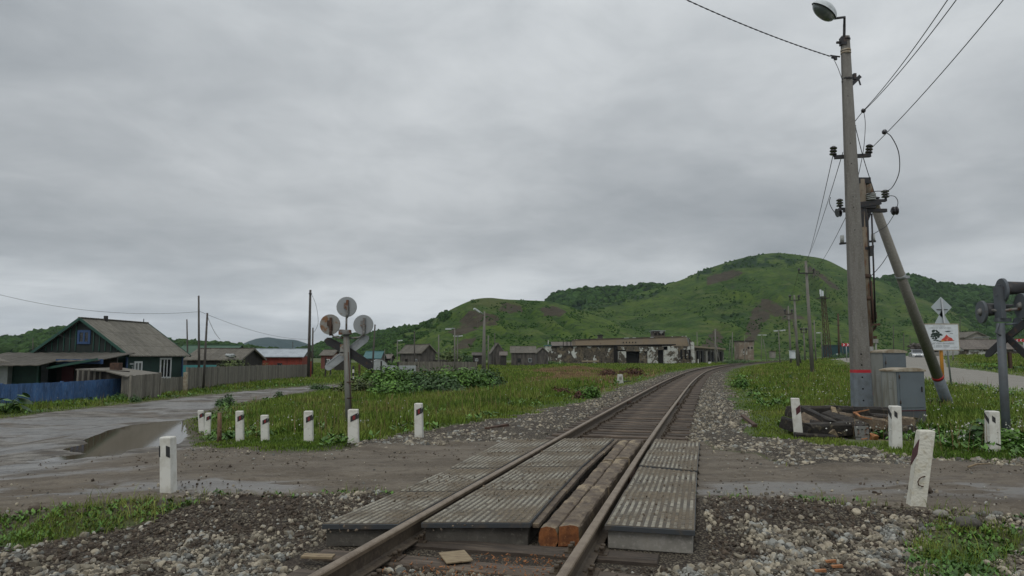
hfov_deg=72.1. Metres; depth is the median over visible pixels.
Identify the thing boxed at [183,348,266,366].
grey roofed shed
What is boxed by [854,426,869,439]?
tie plate
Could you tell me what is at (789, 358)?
scrub
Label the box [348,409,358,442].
guide post
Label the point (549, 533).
timber beam
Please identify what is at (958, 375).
highway
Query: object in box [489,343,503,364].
shack
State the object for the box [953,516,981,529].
rock
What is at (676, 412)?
wooden sleeper
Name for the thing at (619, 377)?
kilometre stone
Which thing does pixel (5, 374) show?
white shed
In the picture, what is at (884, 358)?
relay cabinet
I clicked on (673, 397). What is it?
wooden sleeper
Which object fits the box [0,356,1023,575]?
ground
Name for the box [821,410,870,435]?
old sleeper
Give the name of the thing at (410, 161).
sky
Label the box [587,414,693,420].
wooden sleeper
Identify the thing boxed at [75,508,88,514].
rock
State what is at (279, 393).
wild plant
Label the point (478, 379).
thicket
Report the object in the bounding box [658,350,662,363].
doorway
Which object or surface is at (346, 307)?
crossing signal
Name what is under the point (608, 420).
wooden sleeper
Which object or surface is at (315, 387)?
wild plant
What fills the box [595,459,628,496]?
timber beam
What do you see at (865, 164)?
overhead wire
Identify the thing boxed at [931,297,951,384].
road sign
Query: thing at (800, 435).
old sleeper
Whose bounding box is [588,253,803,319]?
woodland
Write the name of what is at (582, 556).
railway rail
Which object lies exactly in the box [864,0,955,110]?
overhead wire
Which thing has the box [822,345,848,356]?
storage container
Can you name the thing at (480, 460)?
crossing slab
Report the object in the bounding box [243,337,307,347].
distant mountain
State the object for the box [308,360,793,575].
railway rail
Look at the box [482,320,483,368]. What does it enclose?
utility pole
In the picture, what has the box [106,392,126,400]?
bush
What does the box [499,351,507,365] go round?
shed
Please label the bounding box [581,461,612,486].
timber beam
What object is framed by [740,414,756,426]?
steel bar
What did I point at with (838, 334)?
utility pole
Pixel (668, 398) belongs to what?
wooden sleeper
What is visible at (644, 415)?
wooden sleeper
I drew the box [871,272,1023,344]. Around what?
woodland
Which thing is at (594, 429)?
wooden sleeper
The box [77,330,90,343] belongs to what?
window
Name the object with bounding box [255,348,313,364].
red barn
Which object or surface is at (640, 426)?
wooden sleeper
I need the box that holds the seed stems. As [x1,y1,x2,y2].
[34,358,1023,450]
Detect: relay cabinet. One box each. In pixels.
[870,349,906,406]
[879,367,926,422]
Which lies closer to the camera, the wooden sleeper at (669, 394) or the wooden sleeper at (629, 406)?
the wooden sleeper at (629, 406)
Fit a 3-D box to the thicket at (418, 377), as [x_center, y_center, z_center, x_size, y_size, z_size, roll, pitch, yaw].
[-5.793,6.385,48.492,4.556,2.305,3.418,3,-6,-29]
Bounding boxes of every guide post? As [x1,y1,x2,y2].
[159,436,176,492]
[198,410,204,432]
[204,413,211,434]
[235,411,243,440]
[260,415,269,440]
[304,411,313,442]
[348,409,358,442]
[414,403,423,437]
[790,398,802,432]
[888,405,902,448]
[906,430,934,506]
[984,411,1000,451]
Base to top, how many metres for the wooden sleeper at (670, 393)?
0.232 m
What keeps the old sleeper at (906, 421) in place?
on the old sleeper at (907, 427)
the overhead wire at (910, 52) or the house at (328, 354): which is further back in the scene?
the house at (328, 354)
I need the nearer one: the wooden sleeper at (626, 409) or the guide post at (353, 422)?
the guide post at (353, 422)
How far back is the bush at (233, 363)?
69.80 m
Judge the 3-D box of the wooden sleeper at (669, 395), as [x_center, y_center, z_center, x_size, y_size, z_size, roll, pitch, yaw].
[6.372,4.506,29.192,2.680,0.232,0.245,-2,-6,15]
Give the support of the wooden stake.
on the ground at (701, 544)
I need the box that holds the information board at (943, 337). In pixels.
[924,324,959,377]
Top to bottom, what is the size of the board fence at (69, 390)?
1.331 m
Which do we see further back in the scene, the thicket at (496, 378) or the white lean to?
the white lean to
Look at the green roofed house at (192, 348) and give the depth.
86.94 m
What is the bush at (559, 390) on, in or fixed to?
on the ground at (701, 544)
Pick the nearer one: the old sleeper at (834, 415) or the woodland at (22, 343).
the old sleeper at (834, 415)
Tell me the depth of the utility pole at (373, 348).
75.66 m
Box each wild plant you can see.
[128,395,141,401]
[214,393,234,405]
[274,390,283,397]
[308,382,330,389]
[571,390,594,398]
[597,368,617,376]
[728,376,750,387]
[959,418,984,443]
[1000,428,1023,448]
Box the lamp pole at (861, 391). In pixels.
[812,0,872,406]
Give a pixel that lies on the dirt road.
(29, 443)
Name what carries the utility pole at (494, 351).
on the ground at (701, 544)
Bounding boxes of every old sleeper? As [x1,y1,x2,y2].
[779,416,802,431]
[785,405,837,417]
[794,432,835,438]
[800,405,836,421]
[801,412,838,437]
[802,421,854,436]
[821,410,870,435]
[830,406,887,415]
[837,411,887,430]
[869,413,909,418]
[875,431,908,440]
[886,416,917,425]
[887,425,917,438]
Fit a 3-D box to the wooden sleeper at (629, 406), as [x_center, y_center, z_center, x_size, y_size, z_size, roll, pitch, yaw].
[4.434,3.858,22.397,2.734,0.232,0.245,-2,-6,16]
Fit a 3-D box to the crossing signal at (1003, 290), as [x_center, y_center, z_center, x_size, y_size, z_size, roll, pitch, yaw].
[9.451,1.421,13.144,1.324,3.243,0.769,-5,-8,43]
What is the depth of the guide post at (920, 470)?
7.18 m
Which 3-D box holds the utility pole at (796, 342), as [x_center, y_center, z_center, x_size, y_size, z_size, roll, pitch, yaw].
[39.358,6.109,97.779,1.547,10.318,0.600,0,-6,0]
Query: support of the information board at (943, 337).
on the ground at (701, 544)
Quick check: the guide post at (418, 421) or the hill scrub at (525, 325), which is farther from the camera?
the hill scrub at (525, 325)
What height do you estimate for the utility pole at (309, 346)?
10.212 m
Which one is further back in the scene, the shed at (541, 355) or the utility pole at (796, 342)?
the shed at (541, 355)
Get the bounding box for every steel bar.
[485,424,508,428]
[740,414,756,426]
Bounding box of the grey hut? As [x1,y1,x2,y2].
[769,351,775,357]
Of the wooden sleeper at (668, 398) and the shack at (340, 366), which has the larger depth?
the shack at (340, 366)
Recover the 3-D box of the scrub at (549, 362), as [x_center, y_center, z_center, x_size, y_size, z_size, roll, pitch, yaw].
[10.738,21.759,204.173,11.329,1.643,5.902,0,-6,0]
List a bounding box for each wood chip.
[814,569,826,572]
[825,559,836,562]
[831,564,842,567]
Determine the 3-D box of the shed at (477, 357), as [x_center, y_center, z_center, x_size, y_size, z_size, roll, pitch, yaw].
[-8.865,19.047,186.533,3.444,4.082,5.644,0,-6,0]
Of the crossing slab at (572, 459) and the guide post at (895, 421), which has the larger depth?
the guide post at (895, 421)
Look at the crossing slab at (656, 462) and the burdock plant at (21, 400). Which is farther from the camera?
the burdock plant at (21, 400)
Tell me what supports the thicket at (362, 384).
on the ground at (701, 544)
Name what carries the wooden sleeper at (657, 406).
on the ground at (701, 544)
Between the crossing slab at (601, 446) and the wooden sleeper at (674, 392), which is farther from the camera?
the wooden sleeper at (674, 392)
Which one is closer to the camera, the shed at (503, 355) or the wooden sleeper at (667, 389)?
the wooden sleeper at (667, 389)
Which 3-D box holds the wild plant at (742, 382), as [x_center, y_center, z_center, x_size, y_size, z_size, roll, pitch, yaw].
[12.373,5.119,37.807,1.154,0.776,1.046,3,-6,-27]
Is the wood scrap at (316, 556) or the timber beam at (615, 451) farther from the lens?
the timber beam at (615, 451)
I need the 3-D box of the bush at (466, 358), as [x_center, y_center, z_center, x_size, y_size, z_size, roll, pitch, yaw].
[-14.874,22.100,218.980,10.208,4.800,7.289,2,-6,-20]
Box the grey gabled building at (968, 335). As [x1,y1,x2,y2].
[935,331,990,355]
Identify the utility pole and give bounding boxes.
[186,319,187,351]
[198,296,199,366]
[202,313,207,388]
[307,290,311,376]
[311,328,313,374]
[371,324,375,377]
[413,331,415,361]
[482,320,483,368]
[488,335,488,369]
[494,333,495,365]
[715,329,716,361]
[784,306,792,362]
[789,295,799,365]
[792,320,800,362]
[798,261,814,372]
[800,327,806,360]
[814,320,816,360]
[835,177,898,359]
[837,314,839,354]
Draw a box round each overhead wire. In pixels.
[2,295,189,313]
[687,0,830,56]
[803,156,832,270]
[806,152,842,259]
[856,130,875,194]
[859,114,865,171]
[864,0,947,109]
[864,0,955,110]
[866,133,899,194]
[873,0,1002,146]
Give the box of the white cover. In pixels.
[225,354,234,357]
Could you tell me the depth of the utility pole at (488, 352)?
119.42 m
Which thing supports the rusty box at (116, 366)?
on the open shed at (86, 374)
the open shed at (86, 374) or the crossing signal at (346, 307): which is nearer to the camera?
the crossing signal at (346, 307)
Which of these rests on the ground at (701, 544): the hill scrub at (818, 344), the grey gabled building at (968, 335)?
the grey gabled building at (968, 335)
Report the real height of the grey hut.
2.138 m
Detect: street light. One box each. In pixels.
[445,328,455,368]
[453,335,462,361]
[473,308,485,372]
[774,330,784,362]
[816,332,822,358]
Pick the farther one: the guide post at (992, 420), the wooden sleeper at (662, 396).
the wooden sleeper at (662, 396)
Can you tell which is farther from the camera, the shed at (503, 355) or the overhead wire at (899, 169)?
the shed at (503, 355)
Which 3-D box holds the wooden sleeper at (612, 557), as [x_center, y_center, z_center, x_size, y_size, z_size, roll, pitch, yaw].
[-0.141,2.284,6.093,2.768,0.232,0.261,-1,-6,15]
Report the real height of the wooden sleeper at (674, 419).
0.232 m
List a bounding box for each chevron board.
[842,343,848,360]
[1015,339,1023,347]
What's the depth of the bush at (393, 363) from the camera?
124.14 m
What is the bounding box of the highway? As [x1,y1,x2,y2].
[836,356,1023,390]
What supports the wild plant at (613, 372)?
on the ground at (701, 544)
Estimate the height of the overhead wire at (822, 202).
2.469 m
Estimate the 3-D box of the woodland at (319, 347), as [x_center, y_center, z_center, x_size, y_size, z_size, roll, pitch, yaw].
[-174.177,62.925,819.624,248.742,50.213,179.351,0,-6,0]
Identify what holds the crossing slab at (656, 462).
on the ground at (701, 544)
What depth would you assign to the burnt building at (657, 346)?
227.11 m
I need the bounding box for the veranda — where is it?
[0,352,134,383]
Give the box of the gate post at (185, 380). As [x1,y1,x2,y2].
[183,372,187,389]
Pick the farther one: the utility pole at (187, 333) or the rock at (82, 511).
the utility pole at (187, 333)
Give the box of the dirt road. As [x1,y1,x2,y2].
[0,384,1023,517]
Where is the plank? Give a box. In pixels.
[831,406,837,412]
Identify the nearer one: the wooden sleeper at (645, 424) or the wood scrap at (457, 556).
the wood scrap at (457, 556)
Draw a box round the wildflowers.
[57,368,1023,441]
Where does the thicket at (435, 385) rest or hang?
on the ground at (701, 544)
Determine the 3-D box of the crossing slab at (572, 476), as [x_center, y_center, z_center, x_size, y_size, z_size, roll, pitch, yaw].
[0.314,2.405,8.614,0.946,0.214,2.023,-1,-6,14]
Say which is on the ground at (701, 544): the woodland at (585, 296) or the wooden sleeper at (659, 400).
the wooden sleeper at (659, 400)
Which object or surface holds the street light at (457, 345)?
on the ground at (701, 544)
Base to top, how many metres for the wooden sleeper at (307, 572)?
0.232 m
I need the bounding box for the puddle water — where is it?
[42,421,187,460]
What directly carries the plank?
on the old sleeper at (834, 415)
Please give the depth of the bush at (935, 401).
22.52 m
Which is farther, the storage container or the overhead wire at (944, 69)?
the storage container
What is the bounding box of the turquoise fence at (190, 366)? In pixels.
[183,365,216,371]
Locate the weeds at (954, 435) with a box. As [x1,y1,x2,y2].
[2,373,1023,455]
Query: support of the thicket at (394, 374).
on the ground at (701, 544)
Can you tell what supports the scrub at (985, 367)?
on the ground at (701, 544)
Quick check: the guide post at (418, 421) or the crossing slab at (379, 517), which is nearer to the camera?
the crossing slab at (379, 517)
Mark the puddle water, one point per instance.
(119, 441)
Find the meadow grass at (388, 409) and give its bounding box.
[0,353,1023,465]
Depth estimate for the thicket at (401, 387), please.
41.92 m
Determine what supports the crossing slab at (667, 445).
on the ground at (701, 544)
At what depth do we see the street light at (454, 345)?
103.42 m
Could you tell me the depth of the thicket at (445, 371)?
50.23 m
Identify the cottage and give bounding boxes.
[385,354,395,363]
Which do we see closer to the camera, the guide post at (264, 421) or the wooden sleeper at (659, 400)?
the guide post at (264, 421)
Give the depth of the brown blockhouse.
328.85 m
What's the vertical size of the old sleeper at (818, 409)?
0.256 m
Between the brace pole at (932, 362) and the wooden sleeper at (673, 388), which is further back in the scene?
the wooden sleeper at (673, 388)
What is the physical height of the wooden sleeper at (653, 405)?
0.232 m
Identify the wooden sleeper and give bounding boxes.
[286,568,385,575]
[312,548,643,575]
[409,531,659,566]
[546,435,685,441]
[552,431,687,440]
[557,429,688,437]
[564,426,690,433]
[568,424,689,430]
[572,422,686,428]
[575,420,689,427]
[580,418,691,425]
[584,417,693,422]
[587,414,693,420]
[590,413,691,417]
[593,412,689,416]
[596,410,693,416]
[598,409,693,414]
[602,406,693,410]
[602,407,694,411]
[608,405,695,410]
[610,403,694,406]
[611,404,694,407]
[613,402,694,405]
[617,400,696,403]
[617,401,697,405]
[621,398,694,401]
[621,399,697,402]
[622,398,696,401]
[624,397,696,399]
[627,396,699,399]
[628,395,697,397]
[630,394,698,397]
[632,392,692,394]
[633,394,698,396]
[635,392,699,394]
[640,390,699,392]
[642,389,691,390]
[643,388,685,389]
[646,386,697,387]
[647,387,700,389]
[651,391,694,392]
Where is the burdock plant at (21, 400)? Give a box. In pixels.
[0,392,32,412]
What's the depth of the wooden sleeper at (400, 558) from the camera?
5.52 m
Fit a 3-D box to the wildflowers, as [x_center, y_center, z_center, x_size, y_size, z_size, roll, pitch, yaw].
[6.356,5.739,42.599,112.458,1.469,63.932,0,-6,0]
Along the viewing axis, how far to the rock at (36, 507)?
7.14 m
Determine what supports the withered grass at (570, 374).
on the ground at (701, 544)
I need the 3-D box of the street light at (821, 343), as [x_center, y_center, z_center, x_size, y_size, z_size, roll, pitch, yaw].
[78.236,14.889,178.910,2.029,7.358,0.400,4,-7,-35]
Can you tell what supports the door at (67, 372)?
in the veranda
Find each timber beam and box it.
[538,484,591,546]
[558,485,607,545]
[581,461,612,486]
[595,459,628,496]
[602,440,628,462]
[616,440,641,465]
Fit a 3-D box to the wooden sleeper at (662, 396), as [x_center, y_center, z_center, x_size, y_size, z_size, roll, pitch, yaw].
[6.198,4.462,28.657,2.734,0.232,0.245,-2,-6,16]
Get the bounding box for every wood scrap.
[301,553,334,558]
[439,550,472,563]
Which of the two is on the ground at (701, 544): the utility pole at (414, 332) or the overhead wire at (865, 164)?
the utility pole at (414, 332)
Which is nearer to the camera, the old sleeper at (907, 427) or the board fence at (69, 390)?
the old sleeper at (907, 427)
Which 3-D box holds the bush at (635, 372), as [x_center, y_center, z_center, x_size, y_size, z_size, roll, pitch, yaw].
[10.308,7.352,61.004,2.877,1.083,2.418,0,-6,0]
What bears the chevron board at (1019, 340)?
on the ground at (701, 544)
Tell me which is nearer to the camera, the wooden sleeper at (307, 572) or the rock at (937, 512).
the wooden sleeper at (307, 572)
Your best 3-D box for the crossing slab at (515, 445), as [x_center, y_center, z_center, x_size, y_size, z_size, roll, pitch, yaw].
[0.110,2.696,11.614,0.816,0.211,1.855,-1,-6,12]
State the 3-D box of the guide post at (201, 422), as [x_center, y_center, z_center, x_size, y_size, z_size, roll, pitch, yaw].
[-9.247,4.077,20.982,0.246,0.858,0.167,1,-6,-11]
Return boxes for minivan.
[908,349,923,356]
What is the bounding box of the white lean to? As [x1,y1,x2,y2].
[973,337,988,338]
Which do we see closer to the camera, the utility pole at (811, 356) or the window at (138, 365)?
the window at (138, 365)
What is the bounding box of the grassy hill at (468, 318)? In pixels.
[352,298,734,359]
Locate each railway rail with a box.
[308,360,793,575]
[556,361,783,575]
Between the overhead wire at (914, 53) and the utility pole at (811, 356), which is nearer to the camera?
the overhead wire at (914, 53)
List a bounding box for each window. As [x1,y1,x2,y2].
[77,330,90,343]
[134,361,142,369]
[159,358,171,378]
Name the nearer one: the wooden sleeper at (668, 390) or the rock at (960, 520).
the rock at (960, 520)
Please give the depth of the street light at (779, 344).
149.29 m
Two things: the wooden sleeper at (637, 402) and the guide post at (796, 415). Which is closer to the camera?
the guide post at (796, 415)
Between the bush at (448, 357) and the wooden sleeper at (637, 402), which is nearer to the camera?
the wooden sleeper at (637, 402)
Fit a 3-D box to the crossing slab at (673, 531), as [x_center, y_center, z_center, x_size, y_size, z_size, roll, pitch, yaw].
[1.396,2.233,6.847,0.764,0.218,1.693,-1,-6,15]
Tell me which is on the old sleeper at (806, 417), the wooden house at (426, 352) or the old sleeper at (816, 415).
the old sleeper at (816, 415)
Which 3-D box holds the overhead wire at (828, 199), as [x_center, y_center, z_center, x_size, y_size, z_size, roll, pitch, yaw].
[18.129,-3.017,42.334,0.018,3.718,51.986,-2,-6,22]
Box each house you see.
[29,316,191,382]
[181,345,243,364]
[319,349,339,368]
[364,351,386,360]
[398,344,447,361]
[510,346,536,365]
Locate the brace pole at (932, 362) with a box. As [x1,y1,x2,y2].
[866,183,953,403]
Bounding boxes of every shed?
[0,358,48,383]
[75,367,156,380]
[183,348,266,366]
[471,352,481,364]
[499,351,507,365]
[535,347,548,364]
[550,342,571,345]
[943,339,1022,355]
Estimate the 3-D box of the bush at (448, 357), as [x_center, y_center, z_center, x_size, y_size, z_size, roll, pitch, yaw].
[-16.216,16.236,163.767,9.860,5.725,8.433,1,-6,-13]
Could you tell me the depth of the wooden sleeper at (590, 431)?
14.91 m
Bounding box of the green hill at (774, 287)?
[582,253,985,358]
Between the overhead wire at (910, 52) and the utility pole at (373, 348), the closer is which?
the overhead wire at (910, 52)
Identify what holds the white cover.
on the grey roofed shed at (250, 356)
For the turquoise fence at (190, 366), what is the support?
on the ground at (701, 544)
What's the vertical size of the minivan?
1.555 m
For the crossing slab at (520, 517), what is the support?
on the ground at (701, 544)
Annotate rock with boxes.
[27,505,42,510]
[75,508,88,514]
[933,509,948,517]
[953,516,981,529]
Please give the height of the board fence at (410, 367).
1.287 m
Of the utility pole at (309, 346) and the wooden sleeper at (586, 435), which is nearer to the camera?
the wooden sleeper at (586, 435)
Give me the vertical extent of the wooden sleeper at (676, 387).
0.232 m
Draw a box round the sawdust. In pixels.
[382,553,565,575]
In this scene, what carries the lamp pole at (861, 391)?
on the ground at (701, 544)
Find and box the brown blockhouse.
[733,341,753,359]
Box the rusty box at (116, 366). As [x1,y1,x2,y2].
[110,363,122,369]
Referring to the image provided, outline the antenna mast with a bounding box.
[816,287,831,357]
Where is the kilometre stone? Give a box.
[617,374,628,382]
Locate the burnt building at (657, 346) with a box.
[544,330,725,363]
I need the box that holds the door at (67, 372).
[61,367,73,381]
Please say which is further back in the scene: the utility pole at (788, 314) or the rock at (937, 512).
the utility pole at (788, 314)
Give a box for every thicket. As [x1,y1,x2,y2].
[330,376,374,392]
[354,369,384,381]
[363,384,389,394]
[366,365,410,384]
[369,378,423,395]
[402,365,460,385]
[413,376,469,392]
[429,365,473,383]
[448,367,497,389]
[475,367,507,386]
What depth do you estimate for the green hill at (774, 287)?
814.66 m
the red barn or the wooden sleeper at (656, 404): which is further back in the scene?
the red barn
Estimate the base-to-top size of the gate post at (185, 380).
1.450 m
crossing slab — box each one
[322,491,456,545]
[401,468,497,491]
[421,489,565,544]
[450,452,527,468]
[478,467,586,507]
[482,439,550,452]
[517,452,603,481]
[543,438,618,464]
[605,489,695,553]
[626,466,696,494]
[639,450,698,472]
[649,439,699,453]
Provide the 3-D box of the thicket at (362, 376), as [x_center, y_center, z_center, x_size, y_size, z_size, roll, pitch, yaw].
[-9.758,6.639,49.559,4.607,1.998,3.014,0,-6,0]
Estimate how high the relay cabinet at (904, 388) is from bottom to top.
1.531 m
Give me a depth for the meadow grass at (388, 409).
27.16 m
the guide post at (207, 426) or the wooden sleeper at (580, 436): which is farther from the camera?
the guide post at (207, 426)
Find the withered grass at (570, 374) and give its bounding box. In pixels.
[521,365,664,399]
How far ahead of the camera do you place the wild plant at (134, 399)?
38.18 m
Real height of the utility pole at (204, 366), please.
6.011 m
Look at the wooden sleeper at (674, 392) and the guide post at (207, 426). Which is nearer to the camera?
the guide post at (207, 426)
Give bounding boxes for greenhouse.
[367,359,386,369]
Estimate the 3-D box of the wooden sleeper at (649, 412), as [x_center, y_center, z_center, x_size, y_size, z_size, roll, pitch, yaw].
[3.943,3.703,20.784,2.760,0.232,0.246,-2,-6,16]
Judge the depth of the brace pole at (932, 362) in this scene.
20.91 m
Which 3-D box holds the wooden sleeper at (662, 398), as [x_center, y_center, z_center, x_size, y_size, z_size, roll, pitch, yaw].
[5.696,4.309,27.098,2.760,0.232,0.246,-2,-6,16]
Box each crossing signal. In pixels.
[320,297,372,420]
[975,278,1023,430]
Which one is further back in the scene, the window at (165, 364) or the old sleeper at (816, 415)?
the window at (165, 364)
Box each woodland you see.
[0,325,278,353]
[296,324,415,357]
[356,310,451,355]
[545,282,673,310]
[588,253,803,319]
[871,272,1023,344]
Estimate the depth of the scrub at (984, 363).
76.50 m
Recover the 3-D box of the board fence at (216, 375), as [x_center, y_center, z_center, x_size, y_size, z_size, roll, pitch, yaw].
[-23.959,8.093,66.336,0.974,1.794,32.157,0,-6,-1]
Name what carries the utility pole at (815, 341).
on the ground at (701, 544)
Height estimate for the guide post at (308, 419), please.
0.806 m
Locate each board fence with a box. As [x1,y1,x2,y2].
[0,378,121,403]
[161,377,182,394]
[186,364,306,389]
[382,365,415,372]
[397,361,476,372]
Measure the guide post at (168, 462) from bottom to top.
0.722 m
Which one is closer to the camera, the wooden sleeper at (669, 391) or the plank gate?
the wooden sleeper at (669, 391)
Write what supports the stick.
on the dirt road
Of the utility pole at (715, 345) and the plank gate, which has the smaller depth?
the plank gate
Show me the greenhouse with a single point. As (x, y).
(376, 363)
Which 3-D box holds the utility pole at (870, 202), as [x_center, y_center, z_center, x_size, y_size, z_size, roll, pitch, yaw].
[9.487,0.246,18.647,1.688,6.442,0.430,0,-6,0]
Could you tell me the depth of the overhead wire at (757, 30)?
16.91 m
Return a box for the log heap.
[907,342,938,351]
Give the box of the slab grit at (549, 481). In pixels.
[319,438,695,532]
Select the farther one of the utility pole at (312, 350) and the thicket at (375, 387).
the utility pole at (312, 350)
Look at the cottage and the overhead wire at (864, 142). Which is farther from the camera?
the cottage
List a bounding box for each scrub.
[351,299,730,359]
[548,361,568,363]
[588,252,991,353]
[717,357,753,363]
[771,356,820,360]
[824,351,848,358]
[965,361,1013,366]
[984,365,1023,370]
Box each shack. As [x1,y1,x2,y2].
[332,354,351,370]
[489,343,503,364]
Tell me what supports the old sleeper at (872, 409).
on the old sleeper at (871, 422)
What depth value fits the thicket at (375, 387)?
43.31 m
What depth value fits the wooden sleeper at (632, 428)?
15.98 m
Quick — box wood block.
[869,433,878,439]
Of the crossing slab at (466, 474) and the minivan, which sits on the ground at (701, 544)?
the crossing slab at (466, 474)
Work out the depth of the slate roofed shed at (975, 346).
128.69 m
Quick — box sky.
[0,0,1023,344]
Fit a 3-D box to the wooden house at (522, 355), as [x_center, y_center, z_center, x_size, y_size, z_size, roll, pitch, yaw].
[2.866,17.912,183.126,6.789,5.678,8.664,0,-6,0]
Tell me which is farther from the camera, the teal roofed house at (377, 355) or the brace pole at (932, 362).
the teal roofed house at (377, 355)
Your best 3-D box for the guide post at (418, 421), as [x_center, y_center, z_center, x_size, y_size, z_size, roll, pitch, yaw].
[-1.868,2.769,14.145,0.179,0.898,0.160,-1,-6,6]
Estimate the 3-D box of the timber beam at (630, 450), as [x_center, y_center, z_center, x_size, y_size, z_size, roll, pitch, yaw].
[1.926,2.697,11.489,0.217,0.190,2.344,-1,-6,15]
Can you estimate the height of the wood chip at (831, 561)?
0.022 m
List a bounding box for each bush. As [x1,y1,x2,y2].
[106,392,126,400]
[216,356,248,366]
[387,360,401,364]
[435,346,462,361]
[452,351,472,361]
[551,386,573,392]
[580,384,601,398]
[617,367,645,375]
[927,396,942,405]
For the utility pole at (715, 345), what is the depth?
189.18 m
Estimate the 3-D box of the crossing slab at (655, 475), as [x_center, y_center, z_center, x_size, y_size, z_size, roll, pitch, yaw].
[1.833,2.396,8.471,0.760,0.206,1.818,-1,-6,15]
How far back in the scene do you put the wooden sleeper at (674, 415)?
19.11 m
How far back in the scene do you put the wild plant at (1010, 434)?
11.54 m
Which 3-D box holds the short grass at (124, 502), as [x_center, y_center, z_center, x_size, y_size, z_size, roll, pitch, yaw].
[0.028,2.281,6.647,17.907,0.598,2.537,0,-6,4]
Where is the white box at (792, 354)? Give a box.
[788,350,795,357]
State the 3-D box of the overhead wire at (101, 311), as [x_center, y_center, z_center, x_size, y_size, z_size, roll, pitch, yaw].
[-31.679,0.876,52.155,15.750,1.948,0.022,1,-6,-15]
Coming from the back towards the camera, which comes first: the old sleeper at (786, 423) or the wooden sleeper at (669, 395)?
the wooden sleeper at (669, 395)
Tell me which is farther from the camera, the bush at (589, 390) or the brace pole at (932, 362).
the bush at (589, 390)
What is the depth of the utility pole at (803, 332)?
169.41 m
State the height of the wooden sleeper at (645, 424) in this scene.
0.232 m
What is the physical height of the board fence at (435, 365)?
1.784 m
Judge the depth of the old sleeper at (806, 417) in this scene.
14.38 m
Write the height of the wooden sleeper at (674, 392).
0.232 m
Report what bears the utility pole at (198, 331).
on the ground at (701, 544)
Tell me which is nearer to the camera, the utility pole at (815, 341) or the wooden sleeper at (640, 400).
the wooden sleeper at (640, 400)
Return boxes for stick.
[967,463,990,467]
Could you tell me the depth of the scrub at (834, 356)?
168.60 m
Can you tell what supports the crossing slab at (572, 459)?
on the ground at (701, 544)
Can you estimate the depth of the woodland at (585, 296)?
1222.45 m
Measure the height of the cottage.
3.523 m
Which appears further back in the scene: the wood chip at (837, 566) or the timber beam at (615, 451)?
the timber beam at (615, 451)
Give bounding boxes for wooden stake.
[217,413,221,441]
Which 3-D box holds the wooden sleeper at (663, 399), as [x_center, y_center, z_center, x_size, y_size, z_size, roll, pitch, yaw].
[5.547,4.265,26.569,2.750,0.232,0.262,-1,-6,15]
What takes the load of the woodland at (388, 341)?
on the grassy hill at (468, 318)
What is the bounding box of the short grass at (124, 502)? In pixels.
[0,481,1023,575]
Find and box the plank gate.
[121,372,161,399]
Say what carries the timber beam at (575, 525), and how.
on the ground at (701, 544)
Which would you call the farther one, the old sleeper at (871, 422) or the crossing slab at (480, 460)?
the old sleeper at (871, 422)
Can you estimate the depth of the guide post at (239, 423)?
15.80 m
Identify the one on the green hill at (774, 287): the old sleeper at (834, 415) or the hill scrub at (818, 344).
the hill scrub at (818, 344)
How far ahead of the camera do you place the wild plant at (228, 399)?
35.33 m
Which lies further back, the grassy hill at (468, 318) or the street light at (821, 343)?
the grassy hill at (468, 318)
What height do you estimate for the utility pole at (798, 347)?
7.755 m
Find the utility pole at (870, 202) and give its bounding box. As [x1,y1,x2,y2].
[835,177,898,359]
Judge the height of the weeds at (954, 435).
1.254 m
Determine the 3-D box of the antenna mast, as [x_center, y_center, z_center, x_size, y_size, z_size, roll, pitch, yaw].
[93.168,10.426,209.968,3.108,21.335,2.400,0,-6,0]
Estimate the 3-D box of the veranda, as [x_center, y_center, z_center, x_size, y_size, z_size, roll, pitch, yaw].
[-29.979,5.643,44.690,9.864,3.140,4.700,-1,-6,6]
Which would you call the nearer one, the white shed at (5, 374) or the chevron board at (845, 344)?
the white shed at (5, 374)

